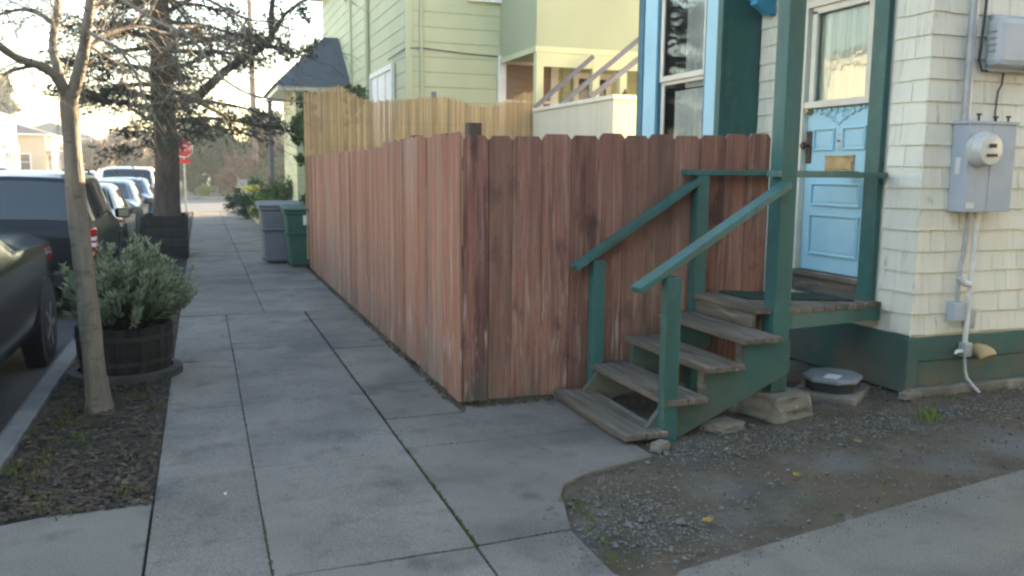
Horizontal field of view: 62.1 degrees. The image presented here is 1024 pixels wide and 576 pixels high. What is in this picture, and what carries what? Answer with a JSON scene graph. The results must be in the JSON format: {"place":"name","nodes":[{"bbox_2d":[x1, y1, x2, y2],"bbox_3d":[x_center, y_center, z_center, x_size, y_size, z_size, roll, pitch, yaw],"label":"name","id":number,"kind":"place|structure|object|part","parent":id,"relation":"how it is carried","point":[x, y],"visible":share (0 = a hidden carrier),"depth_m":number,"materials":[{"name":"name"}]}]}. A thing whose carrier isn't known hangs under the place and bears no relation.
{"place":"outdoors","nodes":[
{"label":"outdoors","id":0,"kind":"place"},
{"bbox_2d":[0,112,23,167],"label":"street house","id":1,"kind":"structure","parent":0,"point":[8,137],"depth_m":63.86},
{"bbox_2d":[3,151,8,165],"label":"window","id":2,"kind":"structure","parent":1,"relation":"in","point":[6,159],"depth_m":63.64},
{"bbox_2d":[12,152,16,165],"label":"window","id":3,"kind":"structure","parent":1,"relation":"in","point":[14,162],"depth_m":66.42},
{"bbox_2d":[0,292,77,431],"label":"road","id":4,"kind":"structure","parent":0,"point":[19,380],"depth_m":7.17,"materials":[{"name":"asphalt"}]},
{"bbox_2d":[0,233,56,367],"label":"parked car","id":5,"kind":"object","parent":4,"relation":"on","point":[28,312],"visible":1,"depth_m":7.00,"materials":[{"name":"black metal"}]},
{"bbox_2d":[0,169,129,291],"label":"parked car","id":6,"kind":"object","parent":4,"relation":"on","point":[32,202],"visible":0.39,"depth_m":9.64,"materials":[{"name":"black paint"}]},
{"bbox_3d":[-5.631,-0.956,9.503,1.441,0.482,0.152,-2,8,-20],"label":"rear window","id":7,"kind":"part","parent":6,"relation":"part of","materials":[{"name":"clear glass"}]},
{"bbox_3d":[-5.058,-1.026,10.183,0.120,0.428,0.621,-2,8,-20],"label":"side window","id":8,"kind":"part","parent":6,"relation":"part of","materials":[{"name":"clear glass"}]},
{"bbox_3d":[-5.337,-1.144,10.962,0.113,0.439,0.950,-2,8,-20],"label":"side window","id":9,"kind":"part","parent":6,"relation":"part of","materials":[{"name":"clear glass"}]},
{"bbox_3d":[-5.637,-1.239,11.755,0.130,0.447,0.676,-2,8,-20],"label":"side window","id":10,"kind":"part","parent":6,"relation":"part of","materials":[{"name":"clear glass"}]},
{"bbox_2d":[100,183,141,257],"bbox_3d":[-8.084,-1.218,15.973,2.080,1.527,4.528,-2,8,-20],"label":"parked car","id":11,"kind":"object","parent":4,"relation":"on","point":[114,197],"visible":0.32,"depth_m":15.54,"materials":[{"name":"silver paint"}]},
{"bbox_3d":[-7.685,-1.567,14.827,1.399,0.364,0.560,-2,8,-20],"label":"rear window","id":12,"kind":"part","parent":11,"relation":"part of","materials":[{"name":"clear glass"}]},
{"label":"side window","id":13,"kind":"part","parent":11,"relation":"part of","materials":[{"name":"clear glass"}]},
{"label":"side window","id":14,"kind":"part","parent":11,"relation":"part of","materials":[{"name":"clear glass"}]},
{"bbox_2d":[98,179,153,241],"bbox_3d":[-9.810,-1.875,20.619,2.080,1.527,4.528,-2,8,-20],"label":"parked car","id":15,"kind":"object","parent":4,"relation":"on","point":[131,193],"visible":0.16,"depth_m":19.82,"materials":[{"name":"white paint"}]},
{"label":"rear window","id":16,"kind":"part","parent":15,"relation":"part of","materials":[{"name":"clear glass"}]},
{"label":"side window","id":17,"kind":"part","parent":15,"relation":"part of","materials":[{"name":"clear glass"}]},
{"bbox_2d":[100,167,153,189],"bbox_3d":[-13.173,-3.290,29.555,2.140,1.827,4.628,-2,8,-20],"label":"parked car","id":18,"kind":"object","parent":4,"relation":"on","point":[148,174],"visible":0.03,"depth_m":27.64,"materials":[{"name":"white paint"}]},
{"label":"rear window","id":19,"kind":"part","parent":18,"relation":"part of","materials":[{"name":"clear glass"}]},
{"bbox_2d":[101,177,153,212],"bbox_3d":[-11.368,-2.495,25.011,2.080,1.527,4.528,-2,8,-20],"label":"parked car","id":20,"kind":"object","parent":4,"relation":"on","point":[144,188],"visible":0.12,"depth_m":24.18,"materials":[{"name":"white paint"}]},
{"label":"rear window","id":21,"kind":"part","parent":20,"relation":"part of","materials":[{"name":"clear glass"}]},
{"bbox_2d":[0,496,152,575],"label":"driveway apron","id":22,"kind":"object","parent":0,"point":[110,541],"visible":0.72,"depth_m":3.64,"materials":[{"name":"concrete"}]},
{"bbox_2d":[0,212,193,525],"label":"planting strip","id":23,"kind":"object","parent":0,"point":[181,262],"visible":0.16,"depth_m":4.97,"materials":[{"name":"soil"}]},
{"bbox_2d":[73,316,173,375],"bbox_3d":[-3.024,0.465,6.660,0.712,0.403,0.712,-2,8,-20],"label":"barrel planter","id":24,"kind":"object","parent":23,"relation":"on","point":[143,350],"visible":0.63,"depth_m":6.41,"materials":[{"name":"wood"}]},
{"bbox_2d":[56,231,198,331],"bbox_3d":[-2.953,-0.058,6.608,1.032,0.785,1.052,-2,8,-20],"label":"sage shrub","id":25,"kind":"object","parent":24,"relation":"on","point":[134,287],"visible":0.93,"depth_m":6.43,"materials":[{"name":"green plant"}]},
{"bbox_2d":[68,358,182,387],"bbox_3d":[-3.026,0.662,6.688,0.840,0.105,0.835,-2,8,-20],"label":"concrete ring","id":26,"kind":"object","parent":23,"relation":"on","point":[76,376],"visible":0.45,"depth_m":6.41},
{"bbox_2d":[141,213,189,258],"bbox_3d":[-6.296,-0.962,15.499,0.760,0.755,1.080,-2,8,-20],"label":"tree box","id":27,"kind":"object","parent":23,"relation":"on","point":[172,232],"visible":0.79,"depth_m":15.02,"materials":[{"name":"wood"}]},
{"bbox_2d":[0,0,360,415],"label":"bare street tree","id":28,"kind":"object","parent":23,"relation":"on","point":[98,397],"visible":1,"depth_m":5.36,"materials":[{"name":"brown plant"}]},
{"bbox_2d":[179,139,192,212],"bbox_3d":[-11.524,-3.919,29.972,0.610,2.661,0.092,-2,8,-20],"label":"stop sign","id":29,"kind":"object","parent":23,"relation":"on","point":[187,152],"visible":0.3,"depth_m":29.89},
{"bbox_2d":[0,0,322,168],"label":"sky","id":30,"kind":"structure","parent":0,"point":[40,109],"materials":[{"name":"white"}]},
{"bbox_2d":[184,182,219,196],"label":"path","id":31,"kind":"structure","parent":0,"point":[212,194],"depth_m":49.27,"materials":[{"name":"concrete"}]},
{"bbox_2d":[180,200,252,210],"bbox_3d":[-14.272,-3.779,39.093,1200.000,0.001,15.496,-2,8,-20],"label":"cross street","id":32,"kind":"structure","parent":0,"point":[202,205],"depth_m":39.41,"materials":[{"name":"asphalt"}]},
{"bbox_2d":[0,166,20,169],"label":"parked car","id":33,"kind":"object","parent":32,"relation":"on","point":[8,167],"visible":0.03,"depth_m":41.28,"materials":[{"name":"white paint"}]},
{"bbox_2d":[180,197,237,212],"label":"crossing kerb","id":34,"kind":"structure","parent":32,"relation":"on","point":[203,198],"depth_m":46.14,"materials":[{"name":"concrete"}]},
{"bbox_2d":[180,177,284,196],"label":"lawn","id":35,"kind":"structure","parent":0,"point":[182,193],"depth_m":53.45,"materials":[{"name":"green plant"}]},
{"bbox_2d":[4,0,258,164],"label":"utility pole","id":36,"kind":"object","parent":35,"relation":"on","point":[252,100],"visible":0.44,"depth_m":52.41,"materials":[{"name":"brown wood"}]},
{"bbox_2d":[180,166,202,193],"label":"hedge bush","id":37,"kind":"object","parent":35,"relation":"on","point":[181,180],"visible":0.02,"depth_m":51.66,"materials":[{"name":"green plant"}]},
{"bbox_2d":[178,116,209,139],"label":"broadleaf tree","id":38,"kind":"object","parent":35,"relation":"on","point":[181,127],"visible":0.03,"depth_m":67.39,"materials":[{"name":"green plant"}]},
{"bbox_2d":[181,154,209,194],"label":"hedge bush","id":39,"kind":"object","parent":35,"relation":"on","point":[197,180],"visible":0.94,"depth_m":48.87,"materials":[{"name":"green plant"}]},
{"bbox_2d":[194,183,215,195],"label":"hedge bush","id":40,"kind":"object","parent":35,"relation":"on","point":[203,189],"visible":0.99,"depth_m":48.36,"materials":[{"name":"green plant"}]},
{"bbox_2d":[182,129,243,191],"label":"broadleaf tree","id":41,"kind":"object","parent":35,"relation":"on","point":[212,179],"visible":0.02,"depth_m":56.01,"materials":[{"name":"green plant"}]},
{"bbox_2d":[190,133,238,192],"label":"garden tree","id":42,"kind":"object","parent":35,"relation":"on","point":[210,166],"visible":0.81,"depth_m":53.67,"materials":[{"name":"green plant"}]},
{"bbox_2d":[204,163,233,190],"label":"garden tree","id":43,"kind":"object","parent":35,"relation":"on","point":[223,187],"visible":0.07,"depth_m":59.69,"materials":[{"name":"brown plant"}]},
{"bbox_2d":[215,152,261,194],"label":"russet shrub","id":44,"kind":"object","parent":35,"relation":"on","point":[245,166],"visible":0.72,"depth_m":50.01,"materials":[{"name":"brown plant"}]},
{"bbox_2d":[238,142,250,158],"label":"garden tree","id":45,"kind":"object","parent":35,"relation":"on","point":[244,151],"depth_m":61.99,"materials":[{"name":"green plant"}]},
{"bbox_2d":[237,177,256,194],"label":"picket gate","id":46,"kind":"structure","parent":35,"relation":"on","point":[242,182],"depth_m":48.82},
{"bbox_2d":[242,158,267,194],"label":"hedge bush","id":47,"kind":"object","parent":35,"relation":"on","point":[257,172],"visible":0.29,"depth_m":49.85,"materials":[{"name":"green plant"}]},
{"bbox_2d":[243,109,283,145],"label":"broadleaf tree","id":48,"kind":"object","parent":35,"relation":"on","point":[278,115],"visible":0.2,"depth_m":89.48,"materials":[{"name":"green plant"}]},
{"bbox_2d":[245,130,283,161],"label":"broadleaf tree","id":49,"kind":"object","parent":35,"relation":"on","point":[259,150],"visible":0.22,"depth_m":58.39,"materials":[{"name":"green plant"}]},
{"bbox_2d":[256,149,284,193],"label":"hedge bush","id":50,"kind":"object","parent":35,"relation":"on","point":[264,166],"visible":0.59,"depth_m":49.01,"materials":[{"name":"green plant"}]},
{"bbox_2d":[262,145,284,160],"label":"garden tree","id":51,"kind":"object","parent":35,"relation":"on","point":[280,150],"visible":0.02,"depth_m":56.98,"materials":[{"name":"plant"}]},
{"bbox_2d":[144,174,568,575],"bbox_3d":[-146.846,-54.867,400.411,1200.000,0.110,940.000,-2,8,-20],"label":"ground","id":52,"kind":"structure","parent":0,"point":[401,352],"depth_m":8.69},
{"bbox_2d":[0,70,21,122],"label":"tall conifer","id":53,"kind":"object","parent":52,"relation":"on","point":[6,101],"visible":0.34,"depth_m":85.33,"materials":[{"name":"beige plant"}]},
{"bbox_2d":[0,246,141,474],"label":"kerb","id":54,"kind":"structure","parent":52,"relation":"on","point":[26,414],"depth_m":5.73,"materials":[{"name":"concrete"}]},
{"bbox_2d":[1,0,372,255],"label":"dark conifer","id":55,"kind":"object","parent":52,"relation":"on","point":[166,200],"visible":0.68,"depth_m":15.11,"materials":[{"name":"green plant"}]},
{"bbox_2d":[308,122,770,404],"bbox_3d":[-0.659,-0.729,10.112,2.452,1.965,8.546,-2,8,-20],"label":"board fence","id":56,"kind":"object","parent":52,"relation":"on","point":[389,251],"visible":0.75,"depth_m":6.13,"materials":[{"name":"brown wood"}]},
{"bbox_2d":[532,89,636,228],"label":"garden parapet","id":57,"kind":"structure","parent":52,"relation":"on","point":[597,117],"depth_m":12.57,"materials":[{"name":"beige wood"}]},
{"bbox_2d":[534,37,637,107],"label":"back stairs","id":58,"kind":"structure","parent":52,"relation":"on","point":[599,72],"depth_m":14.20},
{"bbox_2d":[636,0,1023,397],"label":"shingled house","id":59,"kind":"structure","parent":52,"relation":"on","point":[706,67],"depth_m":6.54,"materials":[{"name":"wood"}]},
{"bbox_2d":[800,0,874,276],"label":"door","id":60,"kind":"structure","parent":59,"relation":"in","point":[836,108],"depth_m":6.92,"materials":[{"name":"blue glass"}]},
{"bbox_2d":[946,301,965,320],"bbox_3d":[3.276,0.171,6.284,0.110,0.140,0.074,-2,8,-20],"label":"junction box","id":61,"kind":"object","parent":59,"relation":"attached to","point":[955,310],"visible":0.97,"depth_m":6.25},
{"bbox_2d":[955,212,970,300],"bbox_3d":[3.296,-0.233,6.227,0.072,0.655,0.032,-2,8,-20],"label":"bent pipe","id":62,"kind":"object","parent":59,"relation":"attached to","point":[963,253],"visible":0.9,"depth_m":6.22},
{"bbox_2d":[958,275,972,287],"bbox_3d":[3.310,-0.048,6.224,0.103,0.096,0.054,0,8,-5],"label":"coupling","id":63,"kind":"object","parent":62,"relation":"attached to","point":[964,282],"visible":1,"depth_m":6.21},
{"bbox_2d":[954,342,972,357],"bbox_3d":[3.332,0.459,6.319,0.154,0.110,0.075,-2,8,-20],"label":"pipe fitting","id":64,"kind":"object","parent":59,"relation":"attached to","point":[964,349],"visible":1,"depth_m":6.30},
{"bbox_2d":[963,357,979,393],"bbox_3d":[3.412,0.647,6.317,0.135,0.264,0.030,7,10,39],"label":"ground hose","id":65,"kind":"object","parent":64,"relation":"attached to","point":[974,387],"visible":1,"depth_m":6.33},
{"bbox_2d":[963,309,975,328],"bbox_3d":[3.421,0.232,6.362,0.070,0.140,0.044,-2,8,-20],"label":"outlet cover","id":66,"kind":"object","parent":59,"relation":"attached to","point":[972,319],"visible":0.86,"depth_m":6.34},
{"bbox_2d":[960,0,979,120],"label":"conduit pipe","id":67,"kind":"object","parent":59,"relation":"attached to","point":[970,59],"visible":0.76,"depth_m":5.99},
{"bbox_2d":[962,212,978,341],"bbox_3d":[3.378,-0.076,6.268,0.046,0.975,0.036,-2,8,-20],"label":"downpipe","id":68,"kind":"object","parent":59,"relation":"attached to","point":[971,274],"visible":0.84,"depth_m":6.25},
{"bbox_2d":[947,113,1019,211],"bbox_3d":[3.410,-0.894,6.088,0.478,0.694,0.250,-2,8,-20],"label":"electric meter","id":69,"kind":"object","parent":59,"relation":"attached to","point":[982,163],"visible":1,"depth_m":6.07,"materials":[{"name":"grey metal"}]},
{"bbox_2d":[978,0,989,72],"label":"service cable","id":70,"kind":"object","parent":59,"relation":"attached to","point":[982,35],"visible":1,"depth_m":6.05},
{"bbox_2d":[972,343,996,360],"bbox_3d":[3.533,0.488,6.359,0.128,0.129,0.165,-2,8,-20],"label":"dryer vent","id":71,"kind":"object","parent":59,"relation":"attached to","point":[982,352],"visible":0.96,"depth_m":6.33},
{"bbox_2d":[985,14,1023,73],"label":"utility box","id":72,"kind":"object","parent":59,"relation":"attached to","point":[1005,45],"visible":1,"depth_m":6.01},
{"bbox_2d":[994,73,1004,119],"bbox_3d":[3.540,-1.393,6.184,0.054,0.391,0.024,-2,8,-20],"label":"drop cable","id":73,"kind":"object","parent":72,"relation":"hanging from","point":[997,95],"visible":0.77,"depth_m":6.18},
{"bbox_2d":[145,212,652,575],"bbox_3d":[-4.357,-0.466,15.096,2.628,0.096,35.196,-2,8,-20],"label":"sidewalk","id":74,"kind":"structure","parent":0,"point":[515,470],"depth_m":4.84,"materials":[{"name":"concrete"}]},
{"bbox_2d":[223,186,261,218],"bbox_3d":[-8.608,-2.685,27.463,1.426,1.163,2.089,-2,8,-20],"label":"garden bush","id":75,"kind":"object","parent":74,"relation":"on","point":[239,200],"visible":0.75,"depth_m":27.24,"materials":[{"name":"green plant"}]},
{"bbox_2d":[255,200,300,261],"bbox_3d":[-4.008,-0.975,14.643,0.720,1.055,0.848,-2,8,-20],"label":"wheeled bin","id":76,"kind":"object","parent":74,"relation":"on","point":[272,230],"visible":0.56,"depth_m":14.30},
{"bbox_2d":[279,204,309,265],"bbox_3d":[-3.470,-0.866,14.018,0.620,1.020,0.748,-2,8,-20],"label":"wheeled bin","id":77,"kind":"object","parent":74,"relation":"on","point":[294,220],"visible":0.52,"depth_m":13.72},
{"bbox_2d":[262,383,569,575],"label":"moss","id":78,"kind":"object","parent":74,"relation":"on","point":[471,537],"visible":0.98,"depth_m":3.89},
{"bbox_2d":[0,271,1023,574],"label":"leaf litter","id":79,"kind":"object","parent":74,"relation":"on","point":[68,507],"visible":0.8,"depth_m":4.66,"materials":[{"name":"plant"}]},
{"bbox_2d":[420,357,1023,575],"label":"gravel bed","id":80,"kind":"object","parent":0,"point":[845,503],"visible":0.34,"depth_m":4.62,"materials":[{"name":"gravel"}]},
{"bbox_2d":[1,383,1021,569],"bbox_3d":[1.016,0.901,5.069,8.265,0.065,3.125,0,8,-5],"label":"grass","id":81,"kind":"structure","parent":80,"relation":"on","point":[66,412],"depth_m":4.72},
{"bbox_2d":[650,439,669,452],"bbox_3d":[0.866,0.925,4.983,0.078,0.052,0.125,7,10,40],"label":"rock","id":82,"kind":"object","parent":80,"relation":"on","point":[660,445],"visible":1,"depth_m":4.95,"materials":[{"name":"stone"}]},
{"bbox_2d":[701,516,712,521],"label":"fallen leaf","id":83,"kind":"object","parent":80,"relation":"on","point":[708,518],"visible":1,"depth_m":3.93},
{"bbox_2d":[699,416,744,434],"bbox_3d":[1.342,0.873,5.398,0.252,0.063,0.182,-5,10,-37],"label":"stepping stone","id":84,"kind":"object","parent":80,"relation":"on","point":[724,425],"visible":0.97,"depth_m":5.35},
{"bbox_2d":[553,0,894,442],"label":"porch steps","id":85,"kind":"structure","parent":80,"relation":"on","point":[720,384],"depth_m":5.60,"materials":[{"name":"green wood"}]},
{"bbox_2d":[719,291,853,300],"bbox_3d":[2.052,0.058,6.360,0.930,0.066,0.380,-2,8,-20],"label":"doormat","id":86,"kind":"object","parent":85,"relation":"on","point":[794,295],"visible":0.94,"depth_m":6.31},
{"bbox_2d":[729,386,812,424],"bbox_3d":[1.760,0.774,5.771,0.398,0.173,0.409,-5,10,-35],"label":"pier stone","id":87,"kind":"object","parent":80,"relation":"on","point":[789,404],"visible":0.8,"depth_m":5.64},
{"bbox_2d":[794,380,870,406],"bbox_3d":[2.357,0.771,6.301,0.460,0.070,0.500,6,10,34],"label":"concrete pad","id":88,"kind":"object","parent":80,"relation":"on","point":[855,398],"visible":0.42,"depth_m":6.10,"materials":[{"name":"concrete"}]},
{"bbox_2d":[803,367,862,394],"bbox_3d":[2.366,0.684,6.284,0.380,0.108,0.420,6,10,34],"label":"drain box","id":89,"kind":"object","parent":88,"relation":"on","point":[835,381],"visible":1,"depth_m":6.16,"materials":[{"name":"black plastic"}]},
{"bbox_2d":[897,391,921,400],"bbox_3d":[2.887,0.778,6.177,0.182,0.053,0.078,-3,9,-25],"label":"rubble stone","id":90,"kind":"object","parent":80,"relation":"on","point":[907,395],"visible":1,"depth_m":6.15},
{"bbox_2d":[912,406,945,422],"bbox_3d":[2.752,0.825,5.605,0.146,0.100,0.191,-6,10,-40],"label":"weed","id":91,"kind":"object","parent":80,"relation":"on","point":[929,416],"visible":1,"depth_m":5.59,"materials":[{"name":"green plant"}]},
{"bbox_2d":[677,470,1023,575],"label":"driveway","id":92,"kind":"structure","parent":0,"point":[974,535],"depth_m":3.68,"materials":[{"name":"concrete"}]},
{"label":"front garden","id":93,"kind":"structure","parent":0,"visible":0},
{"bbox_2d":[249,212,259,225],"bbox_3d":[-7.113,-1.839,24.262,0.200,0.120,15.500,-2,8,-20],"label":"garden edging","id":94,"kind":"object","parent":93,"relation":"on","point":[255,220],"visible":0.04,"depth_m":25.67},
{"bbox_2d":[235,175,292,218],"bbox_3d":[-7.054,-2.533,24.956,1.952,1.582,3.367,-2,8,-20],"label":"garden bush","id":95,"kind":"object","parent":93,"relation":"on","point":[283,194],"visible":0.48,"depth_m":24.32,"materials":[{"name":"green plant"}]},
{"bbox_2d":[244,191,283,224],"bbox_3d":[-6.074,-1.873,21.583,1.294,1.200,2.615,0,8,-7],"label":"garden bush","id":96,"kind":"object","parent":93,"relation":"on","point":[254,211],"visible":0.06,"depth_m":21.12,"materials":[{"name":"green plant"}]},
{"bbox_2d":[297,192,305,203],"bbox_3d":[-4.938,-1.982,21.572,1.102,1.438,1.449,-2,8,-20],"label":"garden bush","id":97,"kind":"object","parent":93,"relation":"on","point":[303,198],"visible":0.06,"depth_m":21.37,"materials":[{"name":"green plant"}]},
{"bbox_2d":[287,90,321,167],"bbox_3d":[-3.865,-2.087,15.928,0.668,3.208,0.795,-2,8,-20],"label":"climbing vine","id":98,"kind":"object","parent":93,"relation":"on","point":[296,126],"visible":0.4,"depth_m":15.73,"materials":[{"name":"green plant"}]},
{"bbox_2d":[340,83,368,150],"bbox_3d":[-3.757,-3.064,20.582,0.515,3.874,2.473,-2,8,-20],"label":"climbing vine","id":99,"kind":"object","parent":93,"relation":"on","point":[358,90],"visible":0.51,"depth_m":20.21,"materials":[{"name":"green plant"}]},
{"bbox_2d":[303,85,532,258],"bbox_3d":[-1.484,-1.859,14.260,3.886,2.955,0.096,-2,8,-20],"label":"bamboo screen","id":100,"kind":"object","parent":93,"relation":"on","point":[366,135],"visible":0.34,"depth_m":13.89,"materials":[{"name":"wood"}]},
{"bbox_2d":[263,0,638,244],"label":"clapboard house","id":101,"kind":"structure","parent":93,"relation":"on","point":[482,53],"depth_m":16.78,"materials":[{"name":"wood"}]},
{"bbox_2d":[369,63,394,147],"bbox_3d":[-2.839,-3.814,18.513,0.080,1.840,2.400,-2,8,-20],"label":"window","id":102,"kind":"structure","parent":101,"relation":"in","point":[381,82],"depth_m":18.22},
{"bbox_2d":[467,0,501,3],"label":"window","id":103,"kind":"structure","parent":101,"relation":"in","point":[485,1],"depth_m":16.67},
{"bbox_2d":[497,55,558,137],"bbox_3d":[0.327,-3.772,17.243,1.290,1.760,0.080,-2,8,-20],"label":"window","id":104,"kind":"structure","parent":101,"relation":"in","point":[514,77],"depth_m":17.14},
{"bbox_2d":[572,73,611,100],"bbox_3d":[1.661,-3.747,17.736,0.850,1.400,0.080,-2,8,-20],"label":"window","id":105,"kind":"structure","parent":101,"relation":"in","point":[579,78],"depth_m":17.63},
{"label":"road beyond","id":106,"kind":"structure","parent":0,"visible":0},
{"bbox_2d":[84,171,99,178],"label":"parked car","id":107,"kind":"object","parent":106,"relation":"on","point":[95,174],"visible":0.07,"depth_m":56.62,"materials":[{"name":"white paint"}]},
{"bbox_2d":[81,136,119,173],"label":"tan tree","id":108,"kind":"object","parent":106,"relation":"on","point":[87,152],"visible":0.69,"depth_m":81.33,"materials":[{"name":"beige plant"}]},
{"bbox_2d":[100,127,135,166],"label":"tan tree","id":109,"kind":"object","parent":106,"relation":"on","point":[111,139],"visible":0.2,"depth_m":92.28,"materials":[{"name":"beige plant"}]},
{"bbox_2d":[112,139,154,166],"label":"tan tree","id":110,"kind":"object","parent":106,"relation":"on","point":[140,162],"visible":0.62,"depth_m":75.61,"materials":[{"name":"brown plant"}]},
{"bbox_2d":[129,130,154,168],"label":"tan tree","id":111,"kind":"object","parent":106,"relation":"on","point":[140,137],"visible":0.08,"depth_m":88.08,"materials":[{"name":"brown plant"}]},
{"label":"far sidewalk","id":112,"kind":"structure","parent":0,"visible":0},
{"bbox_2d":[15,123,63,170],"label":"street house","id":113,"kind":"structure","parent":112,"relation":"on","point":[38,150],"depth_m":71.84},
{"bbox_2d":[19,153,31,169],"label":"window","id":114,"kind":"structure","parent":113,"relation":"in","point":[25,158],"depth_m":71.57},
{"bbox_2d":[48,153,51,170],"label":"window","id":115,"kind":"structure","parent":113,"relation":"in","point":[49,155],"depth_m":73.57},
{"bbox_2d":[53,154,56,170],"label":"window","id":116,"kind":"structure","parent":113,"relation":"in","point":[54,155],"depth_m":76.30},
{"bbox_2d":[58,154,61,170],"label":"window","id":117,"kind":"structure","parent":113,"relation":"in","point":[59,156],"depth_m":78.85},
{"bbox_2d":[32,122,106,176],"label":"street house","id":118,"kind":"structure","parent":112,"relation":"on","point":[50,127],"depth_m":95.83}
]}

